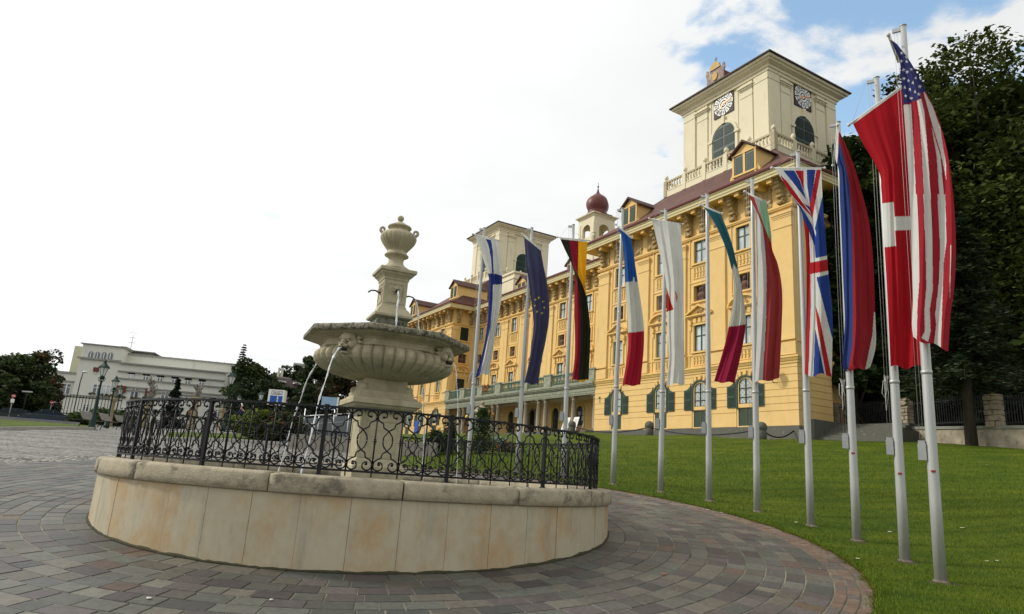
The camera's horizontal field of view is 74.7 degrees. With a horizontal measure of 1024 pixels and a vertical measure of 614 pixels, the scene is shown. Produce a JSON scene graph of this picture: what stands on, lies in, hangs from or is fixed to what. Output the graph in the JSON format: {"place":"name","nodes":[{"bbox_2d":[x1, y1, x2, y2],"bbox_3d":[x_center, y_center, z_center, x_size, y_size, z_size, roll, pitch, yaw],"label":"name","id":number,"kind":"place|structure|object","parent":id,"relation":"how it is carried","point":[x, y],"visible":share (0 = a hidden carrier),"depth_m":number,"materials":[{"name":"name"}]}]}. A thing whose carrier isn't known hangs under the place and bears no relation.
{"place":"outdoors","nodes":[
{"label":"outdoors","id":0,"kind":"place"},
{"bbox_2d":[0,419,284,441],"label":"grass strip","id":1,"kind":"object","parent":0,"point":[10,423],"depth_m":34.08,"materials":[{"name":"green plant"}]},
{"bbox_2d":[78,409,102,428],"bbox_3d":[-22.654,6.056,36.049,0.768,0.950,1.805,7,-14,-13],"label":"park bench","id":2,"kind":"object","parent":1,"relation":"on","point":[85,414],"visible":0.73,"depth_m":35.81,"materials":[{"name":"grey wood"}]},
{"bbox_2d":[87,360,109,429],"bbox_3d":[-21.945,4.625,35.601,0.633,3.694,0.548,4,-14,0],"label":"lamp post","id":3,"kind":"object","parent":1,"relation":"on","point":[104,367],"visible":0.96,"depth_m":35.63,"materials":[{"name":"green metal"}]},
{"bbox_2d":[226,408,277,439],"bbox_3d":[-12.347,5.919,32.648,3.045,1.967,2.942,4,-14,0],"label":"bush","id":4,"kind":"object","parent":1,"relation":"on","point":[262,414],"visible":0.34,"depth_m":31.91,"materials":[{"name":"green plant"}]},
{"bbox_2d":[253,409,307,440],"bbox_3d":[-10.971,5.918,32.230,3.373,1.988,3.288,4,-14,0],"label":"bush","id":5,"kind":"object","parent":1,"relation":"on","point":[286,415],"visible":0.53,"depth_m":31.54,"materials":[{"name":"green plant"}]},
{"bbox_2d":[0,424,774,463],"bbox_3d":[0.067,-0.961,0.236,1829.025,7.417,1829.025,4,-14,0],"label":"cobbled square","id":6,"kind":"structure","parent":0,"point":[32,446],"depth_m":22.87,"materials":[{"name":"grey stone"}]},
{"bbox_2d":[0,363,20,408],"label":"deciduous tree","id":7,"kind":"object","parent":6,"relation":"on","point":[8,381],"visible":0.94,"depth_m":62.36,"materials":[{"name":"green plant"}]},
{"bbox_2d":[0,408,31,416],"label":"parked car","id":8,"kind":"object","parent":6,"relation":"on","point":[14,410],"visible":0.23,"depth_m":60.00,"materials":[{"name":"paint"}]},
{"bbox_2d":[0,352,59,411],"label":"deciduous tree","id":9,"kind":"object","parent":6,"relation":"on","point":[33,380],"visible":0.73,"depth_m":66.90,"materials":[{"name":"green plant"}]},
{"bbox_2d":[0,412,80,424],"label":"curb","id":10,"kind":"structure","parent":6,"relation":"on","point":[33,419],"depth_m":44.70,"materials":[{"name":"concrete"}]},
{"bbox_2d":[17,409,66,420],"bbox_3d":[-43.033,10.178,61.836,4.300,1.455,1.890,15,-18,-39],"label":"parked car","id":11,"kind":"object","parent":6,"relation":"on","point":[48,412],"visible":0.34,"depth_m":61.36,"materials":[{"name":"paint"}]},
{"bbox_2d":[29,349,65,390],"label":"deciduous tree","id":12,"kind":"object","parent":6,"relation":"on","point":[41,358],"visible":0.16,"depth_m":78.65,"materials":[{"name":"green plant"}]},
{"bbox_2d":[47,379,64,405],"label":"deciduous tree","id":13,"kind":"object","parent":6,"relation":"on","point":[57,386],"visible":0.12,"depth_m":75.42,"materials":[{"name":"green plant"}]},
{"bbox_2d":[65,411,98,424],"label":"bush","id":14,"kind":"object","parent":6,"relation":"on","point":[75,415],"visible":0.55,"depth_m":49.38,"materials":[{"name":"green plant"}]},
{"bbox_2d":[48,393,122,414],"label":"iron garden fence","id":15,"kind":"object","parent":6,"relation":"on","point":[89,398],"visible":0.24,"depth_m":71.93,"materials":[{"name":"grey metal"}]},
{"bbox_2d":[89,407,120,424],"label":"bush","id":16,"kind":"object","parent":6,"relation":"on","point":[103,410],"visible":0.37,"depth_m":55.12,"materials":[{"name":"green plant"}]},
{"bbox_2d":[97,412,117,428],"bbox_3d":[-24.519,6.905,40.693,0.768,0.950,1.805,7,-14,-13],"label":"park bench","id":17,"kind":"object","parent":6,"relation":"on","point":[104,417],"visible":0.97,"depth_m":40.54,"materials":[{"name":"grey wood"}]},
{"bbox_2d":[103,376,119,427],"bbox_3d":[-28.032,6.608,46.946,0.627,3.658,0.543,4,-14,0],"label":"lamp post","id":18,"kind":"object","parent":6,"relation":"on","point":[115,381],"visible":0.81,"depth_m":47.04,"materials":[{"name":"green metal"}]},
{"bbox_2d":[109,388,118,426],"bbox_3d":[-31.515,7.834,52.896,0.495,3.157,0.485,0,-14,15],"label":"statue on pillar","id":19,"kind":"object","parent":6,"relation":"on","point":[115,400],"visible":0.62,"depth_m":52.85,"materials":[{"name":"stone"}]},
{"bbox_2d":[100,410,137,426],"bbox_3d":[-33.057,9.495,56.404,3.617,1.899,3.663,4,-14,0],"label":"bush","id":20,"kind":"object","parent":6,"relation":"on","point":[122,412],"visible":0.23,"depth_m":55.51,"materials":[{"name":"green plant"}]},
{"bbox_2d":[0,426,289,444],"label":"kerb","id":21,"kind":"structure","parent":6,"relation":"on","point":[64,428],"depth_m":30.28,"materials":[{"name":"stone"}]},
{"bbox_2d":[142,376,157,427],"bbox_3d":[-30.271,7.905,55.961,0.811,4.355,0.861,16,-18,-40],"label":"statue on pillar","id":22,"kind":"object","parent":6,"relation":"on","point":[151,389],"visible":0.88,"depth_m":55.93,"materials":[{"name":"stone"}]},
{"bbox_2d":[52,332,269,429],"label":"white building","id":23,"kind":"structure","parent":6,"relation":"on","point":[133,371],"depth_m":101.58,"materials":[{"name":"white paint"}]},
{"bbox_2d":[157,378,183,428],"bbox_3d":[-29.448,8.637,58.649,2.426,4.762,2.301,4,-14,0],"label":"clipped conifer","id":24,"kind":"object","parent":6,"relation":"on","point":[175,393],"visible":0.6,"depth_m":58.38,"materials":[{"name":"green plant"}]},
{"bbox_2d":[186,383,203,429],"bbox_3d":[-25.454,7.985,53.845,0.754,3.664,0.745,6,-14,-9],"label":"statue on pillar","id":25,"kind":"object","parent":6,"relation":"on","point":[198,389],"visible":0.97,"depth_m":53.85,"materials":[{"name":"stone"}]},
{"bbox_2d":[220,370,236,430],"bbox_3d":[-18.596,6.099,43.954,0.691,4.030,0.598,4,-14,0],"label":"lamp post","id":26,"kind":"object","parent":6,"relation":"on","point":[231,376],"visible":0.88,"depth_m":44.07,"materials":[{"name":"green metal"}]},
{"bbox_2d":[221,344,246,412],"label":"spruce tree","id":27,"kind":"object","parent":6,"relation":"on","point":[243,354],"visible":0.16,"depth_m":104.30,"materials":[{"name":"green plant"}]},
{"bbox_2d":[227,376,259,422],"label":"deciduous tree","id":28,"kind":"object","parent":6,"relation":"on","point":[245,392],"visible":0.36,"depth_m":84.51,"materials":[{"name":"green plant"}]},
{"bbox_2d":[217,357,279,422],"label":"deciduous tree","id":29,"kind":"object","parent":6,"relation":"on","point":[255,370],"visible":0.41,"depth_m":95.03,"materials":[{"name":"green plant"}]},
{"bbox_2d":[246,379,275,410],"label":"deciduous tree","id":30,"kind":"object","parent":6,"relation":"on","point":[265,387],"visible":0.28,"depth_m":81.19,"materials":[{"name":"green plant"}]},
{"bbox_2d":[267,389,286,410],"bbox_3d":[-15.845,7.051,44.819,1.040,2.987,0.748,5,-14,-4],"label":"garage sign","id":31,"kind":"object","parent":6,"relation":"on","point":[274,395],"visible":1,"depth_m":44.77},
{"bbox_2d":[271,365,292,378],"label":"deciduous tree","id":32,"kind":"object","parent":6,"relation":"on","point":[287,373],"visible":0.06,"depth_m":111.31,"materials":[{"name":"green plant"}]},
{"bbox_2d":[272,368,300,409],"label":"mansard house","id":33,"kind":"structure","parent":6,"relation":"on","point":[286,381],"depth_m":100.88,"materials":[{"name":"brown stone"}]},
{"bbox_2d":[279,365,309,410],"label":"deciduous tree","id":34,"kind":"object","parent":6,"relation":"on","point":[287,388],"visible":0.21,"depth_m":90.75,"materials":[{"name":"green plant"}]},
{"bbox_2d":[285,393,318,417],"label":"deciduous tree","id":35,"kind":"object","parent":6,"relation":"on","point":[306,399],"visible":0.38,"depth_m":71.31,"materials":[{"name":"green plant"}]},
{"bbox_2d":[282,355,340,417],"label":"deciduous tree","id":36,"kind":"object","parent":6,"relation":"on","point":[318,374],"visible":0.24,"depth_m":79.45,"materials":[{"name":"green plant"}]},
{"bbox_2d":[321,396,338,415],"bbox_3d":[-16.203,9.490,59.211,1.480,3.142,0.200,7,-14,-12],"label":"blue panel sign","id":37,"kind":"object","parent":6,"relation":"on","point":[332,401],"visible":0.71,"depth_m":59.41,"materials":[{"name":"blue metal"}]},
{"bbox_2d":[311,374,356,416],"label":"deciduous tree","id":38,"kind":"object","parent":6,"relation":"on","point":[333,385],"visible":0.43,"depth_m":76.18,"materials":[{"name":"green plant"}]},
{"bbox_2d":[645,421,653,434],"bbox_3d":[10.060,9.050,49.153,0.700,1.350,0.682,4,-14,0],"label":"bollard","id":39,"kind":"object","parent":6,"relation":"on","point":[649,425],"visible":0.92,"depth_m":48.94,"materials":[{"name":"stone"}]},
{"bbox_2d":[403,49,900,438],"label":"palace","id":40,"kind":"structure","parent":6,"relation":"on","point":[757,117],"depth_m":57.91,"materials":[{"name":"paint"}]},
{"bbox_2d":[429,406,439,429],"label":"arched window","id":41,"kind":"structure","parent":40,"relation":"in","point":[436,412],"depth_m":89.79,"materials":[{"name":"green paint"}]},
{"bbox_2d":[460,327,468,341],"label":"shuttered window","id":42,"kind":"structure","parent":40,"relation":"in","point":[464,331],"depth_m":90.68,"materials":[{"name":"green paint"}]},
{"bbox_2d":[506,410,514,432],"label":"porch door","id":43,"kind":"structure","parent":40,"relation":"in","point":[511,417],"depth_m":79.53,"materials":[{"name":"green paint"}]},
{"bbox_2d":[527,408,535,431],"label":"porch door","id":44,"kind":"structure","parent":40,"relation":"in","point":[533,413],"depth_m":75.51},
{"bbox_2d":[550,406,559,431],"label":"porch door","id":45,"kind":"structure","parent":40,"relation":"in","point":[556,415],"depth_m":71.50,"materials":[{"name":"green paint"}]},
{"bbox_2d":[576,404,584,430],"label":"porch door","id":46,"kind":"structure","parent":40,"relation":"in","point":[581,410],"depth_m":67.65,"materials":[{"name":"green paint"}]},
{"bbox_2d":[604,385,627,429],"bbox_3d":[8.970,8.589,57.523,0.285,3.810,3.120,12,-16,-29],"label":"arched window","id":47,"kind":"structure","parent":40,"relation":"in","point":[622,399],"depth_m":57.35,"materials":[{"name":"green paint"}]},
{"bbox_2d":[646,380,673,427],"bbox_3d":[11.744,7.646,52.904,0.285,3.810,3.120,12,-16,-29],"label":"arched window","id":48,"kind":"structure","parent":40,"relation":"in","point":[652,398],"depth_m":53.23,"materials":[{"name":"green paint"}]},
{"bbox_2d":[657,333,665,356],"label":"window","id":49,"kind":"structure","parent":40,"relation":"in","point":[659,335],"depth_m":54.46,"materials":[{"name":"white glass"}]},
{"bbox_2d":[695,240,704,262],"bbox_3d":[14.759,-4.296,52.200,0.070,1.800,1.240,12,-16,-29],"label":"window","id":50,"kind":"structure","parent":40,"relation":"in","point":[700,246],"depth_m":52.33,"materials":[{"name":"white glass"}]},
{"bbox_2d":[684,375,715,426],"bbox_3d":[13.864,6.925,49.374,0.285,3.810,3.120,12,-16,-29],"label":"arched window","id":51,"kind":"structure","parent":40,"relation":"in","point":[693,398],"depth_m":49.56,"materials":[{"name":"green paint"}]},
{"bbox_2d":[695,324,705,350],"bbox_3d":[14.295,2.340,50.566,0.070,2.020,1.240,12,-16,-29],"label":"window","id":52,"kind":"structure","parent":40,"relation":"in","point":[698,329],"depth_m":50.70,"materials":[{"name":"white glass"}]},
{"bbox_2d":[737,225,749,249],"bbox_3d":[16.880,-5.016,48.674,0.070,1.800,1.240,12,-16,-29],"label":"window","id":53,"kind":"structure","parent":40,"relation":"in","point":[743,232],"depth_m":48.77,"materials":[{"name":"white glass"}]},
{"bbox_2d":[727,370,763,425],"bbox_3d":[15.985,6.205,45.849,0.285,3.810,3.120,12,-16,-29],"label":"arched window","id":54,"kind":"structure","parent":40,"relation":"in","point":[740,396],"depth_m":45.99,"materials":[{"name":"green paint"}]},
{"bbox_2d":[743,315,750,343],"bbox_3d":[16.416,1.621,47.040,0.070,2.020,1.240,12,-16,-29],"label":"window","id":55,"kind":"structure","parent":40,"relation":"in","point":[748,318],"depth_m":46.92,"materials":[{"name":"white glass"}]},
{"bbox_2d":[833,403,840,422],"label":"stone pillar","id":56,"kind":"structure","parent":40,"relation":"attached to","point":[836,412],"depth_m":45.06,"materials":[{"name":"grey stone"}]},
{"bbox_2d":[759,422,766,439],"bbox_3d":[15.109,7.641,40.634,0.700,1.350,0.682,4,-14,0],"label":"bollard","id":57,"kind":"object","parent":6,"relation":"on","point":[762,430],"visible":0.57,"depth_m":40.40,"materials":[{"name":"stone"}]},
{"bbox_2d":[652,427,747,434],"bbox_3d":[12.590,8.255,44.917,0.090,0.704,10.011,12,-16,-29],"label":"chain","id":58,"kind":"object","parent":57,"relation":"hanging from","point":[704,434],"visible":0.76,"depth_m":44.62,"materials":[{"name":"black metal"}]},
{"bbox_2d":[822,162,889,423],"bbox_3d":[23.395,-0.421,47.631,7.130,21.342,7.151,12,-16,-31],"label":"deciduous tree","id":59,"kind":"object","parent":6,"relation":"on","point":[872,375],"visible":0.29,"depth_m":45.74,"materials":[{"name":"green plant"}]},
{"bbox_2d":[820,132,967,423],"bbox_3d":[26.217,-1.621,48.898,13.027,24.506,12.704,4,-14,0],"label":"deciduous tree","id":60,"kind":"object","parent":6,"relation":"on","point":[854,144],"visible":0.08,"depth_m":47.02,"materials":[{"name":"green plant"}]},
{"bbox_2d":[867,377,922,422],"bbox_3d":[27.691,7.514,45.777,6.242,5.451,7.665,11,-16,-28],"label":"shrub","id":61,"kind":"object","parent":6,"relation":"on","point":[908,392],"visible":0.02,"depth_m":45.19,"materials":[{"name":"green plant"}]},
{"bbox_2d":[899,371,959,425],"bbox_3d":[28.732,7.088,43.810,7.329,5.591,5.745,4,-14,0],"label":"shrub","id":62,"kind":"object","parent":6,"relation":"on","point":[919,396],"visible":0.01,"depth_m":43.89,"materials":[{"name":"green plant"}]},
{"bbox_2d":[861,24,1023,374],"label":"deciduous tree","id":63,"kind":"object","parent":6,"relation":"on","point":[987,215],"visible":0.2,"depth_m":43.87,"materials":[{"name":"green plant"}]},
{"bbox_2d":[914,370,1023,425],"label":"shrub","id":64,"kind":"object","parent":6,"relation":"on","point":[958,394],"visible":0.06,"depth_m":41.82,"materials":[{"name":"green plant"}]},
{"bbox_2d":[934,68,1023,368],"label":"deciduous tree","id":65,"kind":"object","parent":6,"relation":"on","point":[1017,93],"visible":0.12,"depth_m":45.62,"materials":[{"name":"green plant"}]},
{"bbox_2d":[940,382,1023,425],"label":"shrub","id":66,"kind":"object","parent":6,"relation":"on","point":[980,423],"visible":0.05,"depth_m":41.04,"materials":[{"name":"green plant"}]},
{"bbox_2d":[957,369,1023,425],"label":"shrub","id":67,"kind":"object","parent":6,"relation":"on","point":[1002,386],"visible":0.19,"depth_m":38.97,"materials":[{"name":"green plant"}]},
{"bbox_2d":[0,460,876,613],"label":"stone paving","id":68,"kind":"structure","parent":0,"point":[78,568],"depth_m":8.07,"materials":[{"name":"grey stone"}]},
{"bbox_2d":[86,456,611,574],"bbox_3d":[-2.642,3.812,12.184,8.775,1.567,8.769,4,-14,0],"label":"fountain basin","id":69,"kind":"object","parent":68,"relation":"on","point":[283,518],"visible":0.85,"depth_m":8.30,"materials":[{"name":"stone"}]},
{"bbox_2d":[115,397,599,488],"bbox_3d":[-2.558,2.648,12.475,8.305,0.893,8.305,4,-14,0],"label":"iron fence","id":70,"kind":"object","parent":69,"relation":"on","point":[591,462],"visible":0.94,"depth_m":9.19,"materials":[{"name":"black metal"}]},
{"bbox_2d":[278,216,469,482],"bbox_3d":[-2.451,0.975,12.889,3.002,5.826,2.995,10,-15,-23],"label":"fountain","id":71,"kind":"object","parent":69,"relation":"on","point":[385,357],"visible":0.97,"depth_m":12.16,"materials":[{"name":"stone"}]},
{"bbox_2d":[0,0,1023,395],"label":"sky","id":72,"kind":"structure","parent":0,"point":[204,180],"materials":[{"name":"white"}]},
{"bbox_2d":[401,432,1023,613],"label":"lawn","id":73,"kind":"structure","parent":0,"point":[602,437],"depth_m":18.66,"materials":[{"name":"green plant"}]},
{"bbox_2d":[290,433,437,455],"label":"ramp wall","id":74,"kind":"structure","parent":73,"relation":"on","point":[430,449],"depth_m":27.54,"materials":[{"name":"concrete"}]},
{"bbox_2d":[283,409,350,441],"bbox_3d":[-8.816,5.741,31.782,3.861,2.388,0.060,4,-14,1],"label":"steel railing","id":75,"kind":"object","parent":74,"relation":"on","point":[338,421],"visible":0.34,"depth_m":31.82,"materials":[{"name":"grey metal"}]},
{"bbox_2d":[427,426,447,454],"bbox_3d":[-3.141,5.532,27.745,1.708,1.259,1.398,-5,-17,34],"label":"rose bush","id":76,"kind":"object","parent":73,"relation":"on","point":[431,434],"visible":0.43,"depth_m":27.71,"materials":[{"name":"green plant"}]},
{"bbox_2d":[441,415,467,453],"bbox_3d":[-2.400,5.416,28.447,1.425,1.734,1.218,9,-15,-21],"label":"shrub","id":77,"kind":"object","parent":73,"relation":"on","point":[454,436],"visible":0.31,"depth_m":28.31,"materials":[{"name":"green plant"}]},
{"bbox_2d":[466,227,485,466],"bbox_3d":[-1.139,1.238,22.168,0.416,8.205,0.380,-6,-17,35],"label":"flagpole","id":78,"kind":"object","parent":73,"relation":"on","point":[470,407],"visible":0.77,"depth_m":21.95,"materials":[{"name":"metal"}]},
{"bbox_2d":[472,230,501,376],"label":"flag","id":79,"kind":"object","parent":78,"relation":"hanging from","point":[490,250],"visible":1,"depth_m":22.40,"materials":[{"name":"fabric"}]},
{"bbox_2d":[460,407,498,453],"bbox_3d":[-1.358,5.248,28.488,1.939,1.998,1.792,4,-14,0],"label":"rose bush","id":80,"kind":"object","parent":73,"relation":"on","point":[485,412],"visible":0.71,"depth_m":28.48,"materials":[{"name":"green plant"}]},
{"bbox_2d":[513,227,532,472],"bbox_3d":[0.415,1.279,21.796,0.380,8.226,0.370,4,-14,0],"label":"flagpole","id":81,"kind":"object","parent":73,"relation":"on","point":[519,412],"visible":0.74,"depth_m":21.57,"materials":[{"name":"metal"}]},
{"bbox_2d":[521,231,548,384],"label":"flag","id":82,"kind":"object","parent":81,"relation":"hanging from","point":[537,279],"visible":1,"depth_m":21.90,"materials":[{"name":"fabric"}]},
{"bbox_2d":[559,224,574,476],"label":"flagpole","id":83,"kind":"object","parent":73,"relation":"on","point":[564,415],"visible":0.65,"depth_m":21.06,"materials":[{"name":"metal"}]},
{"bbox_2d":[556,228,590,381],"bbox_3d":[1.928,-0.182,21.390,1.239,5.104,0.265,1,-14,13],"label":"flag","id":84,"kind":"object","parent":83,"relation":"hanging from","point":[575,250],"visible":1,"depth_m":21.28,"materials":[{"name":"fabric"}]},
{"bbox_2d":[609,208,623,484],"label":"flagpole","id":85,"kind":"object","parent":73,"relation":"on","point":[613,420],"visible":0.88,"depth_m":20.11,"materials":[{"name":"metal"}]},
{"bbox_2d":[615,214,643,385],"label":"flag","id":86,"kind":"object","parent":85,"relation":"hanging from","point":[633,370],"visible":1,"depth_m":20.25,"materials":[{"name":"fabric"}]},
{"bbox_2d":[655,209,667,492],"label":"flagpole","id":87,"kind":"object","parent":73,"relation":"on","point":[659,423],"visible":0.85,"depth_m":18.94,"materials":[{"name":"metal"}]},
{"bbox_2d":[648,216,684,384],"bbox_3d":[4.458,-0.354,19.458,1.089,5.241,0.342,0,-14,16],"label":"flag","id":88,"kind":"object","parent":87,"relation":"hanging from","point":[668,237],"visible":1,"depth_m":19.40,"materials":[{"name":"fabric"}]},
{"bbox_2d":[701,193,714,501],"bbox_3d":[5.295,0.911,18.073,0.394,8.564,0.370,4,-14,0],"label":"flagpole","id":89,"kind":"object","parent":73,"relation":"on","point":[706,428],"visible":0.86,"depth_m":17.85,"materials":[{"name":"metal"}]},
{"bbox_2d":[699,198,745,382],"bbox_3d":[5.673,-0.585,18.149,1.196,5.321,0.254,-2,-15,23],"label":"flag","id":90,"kind":"object","parent":89,"relation":"hanging from","point":[729,362],"visible":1,"depth_m":17.79,"materials":[{"name":"fabric"}]},
{"bbox_2d":[745,178,761,512],"bbox_3d":[6.030,0.751,16.711,0.380,8.591,0.370,4,-14,0],"label":"flagpole","id":91,"kind":"object","parent":73,"relation":"on","point":[753,432],"visible":0.81,"depth_m":16.43,"materials":[{"name":"metal"}]},
{"bbox_2d":[743,183,781,381],"bbox_3d":[6.287,-0.763,16.804,0.869,5.322,0.349,-2,-15,24],"label":"flag","id":92,"kind":"object","parent":91,"relation":"attached to","point":[769,317],"visible":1,"depth_m":16.60,"materials":[{"name":"fabric"}]},
{"bbox_2d":[790,151,817,526],"bbox_3d":[6.562,0.484,15.085,0.380,8.728,0.370,4,-14,0],"label":"flagpole","id":93,"kind":"object","parent":73,"relation":"on","point":[805,438],"visible":0.91,"depth_m":14.71,"materials":[{"name":"metal"}]},
{"bbox_2d":[770,157,832,376],"bbox_3d":[6.609,-1.063,15.324,1.202,5.356,0.259,-4,-16,30],"label":"flag","id":94,"kind":"object","parent":93,"relation":"attached to","point":[803,185],"visible":1,"depth_m":15.10,"materials":[{"name":"fabric"}]},
{"bbox_2d":[830,121,868,542],"bbox_3d":[6.765,0.230,13.604,0.703,8.834,0.537,12,-16,-30],"label":"flagpole","id":95,"kind":"object","parent":73,"relation":"on","point":[849,440],"visible":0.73,"depth_m":13.01,"materials":[{"name":"metal"}]},
{"bbox_2d":[828,123,875,371],"bbox_3d":[6.944,-1.333,13.878,0.460,5.398,0.843,11,-15,-27],"label":"flag","id":96,"kind":"object","parent":95,"relation":"hanging from","point":[859,345],"visible":1,"depth_m":13.56,"materials":[{"name":"fabric"}]},
{"bbox_2d":[811,403,921,441],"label":"stone wall","id":97,"kind":"structure","parent":73,"relation":"on","point":[824,430],"depth_m":40.68,"materials":[{"name":"grey stone"}]},
{"bbox_2d":[839,400,891,423],"bbox_3d":[22.658,6.784,42.644,0.044,1.520,4.800,8,-14,-16],"label":"iron railing","id":98,"kind":"object","parent":97,"relation":"on","point":[869,404],"visible":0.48,"depth_m":42.50,"materials":[{"name":"black metal"}]},
{"bbox_2d":[867,76,919,564],"bbox_3d":[6.702,-0.101,11.970,0.722,9.013,0.535,4,-14,0],"label":"flagpole","id":99,"kind":"object","parent":73,"relation":"on","point":[894,446],"visible":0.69,"depth_m":11.38,"materials":[{"name":"metal"}]},
{"bbox_2d":[847,85,920,368],"bbox_3d":[6.799,-1.657,12.198,1.071,5.622,0.248,-6,-17,36],"label":"flag","id":100,"kind":"object","parent":99,"relation":"attached to","point":[879,127],"visible":0.9,"depth_m":12.07,"materials":[{"name":"fabric"}]},
{"bbox_2d":[892,24,960,585],"bbox_3d":[6.403,-0.440,10.663,0.686,9.271,0.535,4,-14,0],"label":"flagpole","id":101,"kind":"object","parent":73,"relation":"on","point":[928,451],"visible":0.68,"depth_m":10.00,"materials":[{"name":"metal"}]},
{"bbox_2d":[886,33,955,350],"bbox_3d":[6.776,-2.048,10.946,0.731,5.714,0.708,-9,-19,42],"label":"flag","id":102,"kind":"object","parent":101,"relation":"hanging from","point":[933,232],"visible":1,"depth_m":10.60,"materials":[{"name":"fabric"}]},
{"bbox_2d":[878,183,1023,445],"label":"spruce tree","id":103,"kind":"object","parent":73,"relation":"on","point":[967,346],"visible":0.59,"depth_m":35.26,"materials":[{"name":"green plant"}]},
{"bbox_2d":[912,425,1023,448],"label":"park wall","id":104,"kind":"structure","parent":73,"relation":"on","point":[1007,436],"depth_m":34.82,"materials":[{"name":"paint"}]},
{"bbox_2d":[900,398,914,423],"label":"stone pillar","id":105,"kind":"structure","parent":104,"relation":"on","point":[907,413],"depth_m":39.72,"materials":[{"name":"beige stone"}]},
{"bbox_2d":[913,394,984,425],"bbox_3d":[24.316,5.796,37.398,0.044,1.520,4.373,8,-14,-16],"label":"iron railing","id":106,"kind":"object","parent":104,"relation":"on","point":[947,422],"visible":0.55,"depth_m":37.32,"materials":[{"name":"black metal"}]},
{"bbox_2d":[982,394,1005,426],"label":"stone pillar","id":107,"kind":"structure","parent":104,"relation":"on","point":[994,412],"depth_m":34.65,"materials":[{"name":"beige stone"}]},
{"bbox_2d":[1003,394,1023,424],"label":"iron railing","id":108,"kind":"object","parent":104,"relation":"on","point":[1015,398],"visible":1,"depth_m":33.92,"materials":[{"name":"black metal"}]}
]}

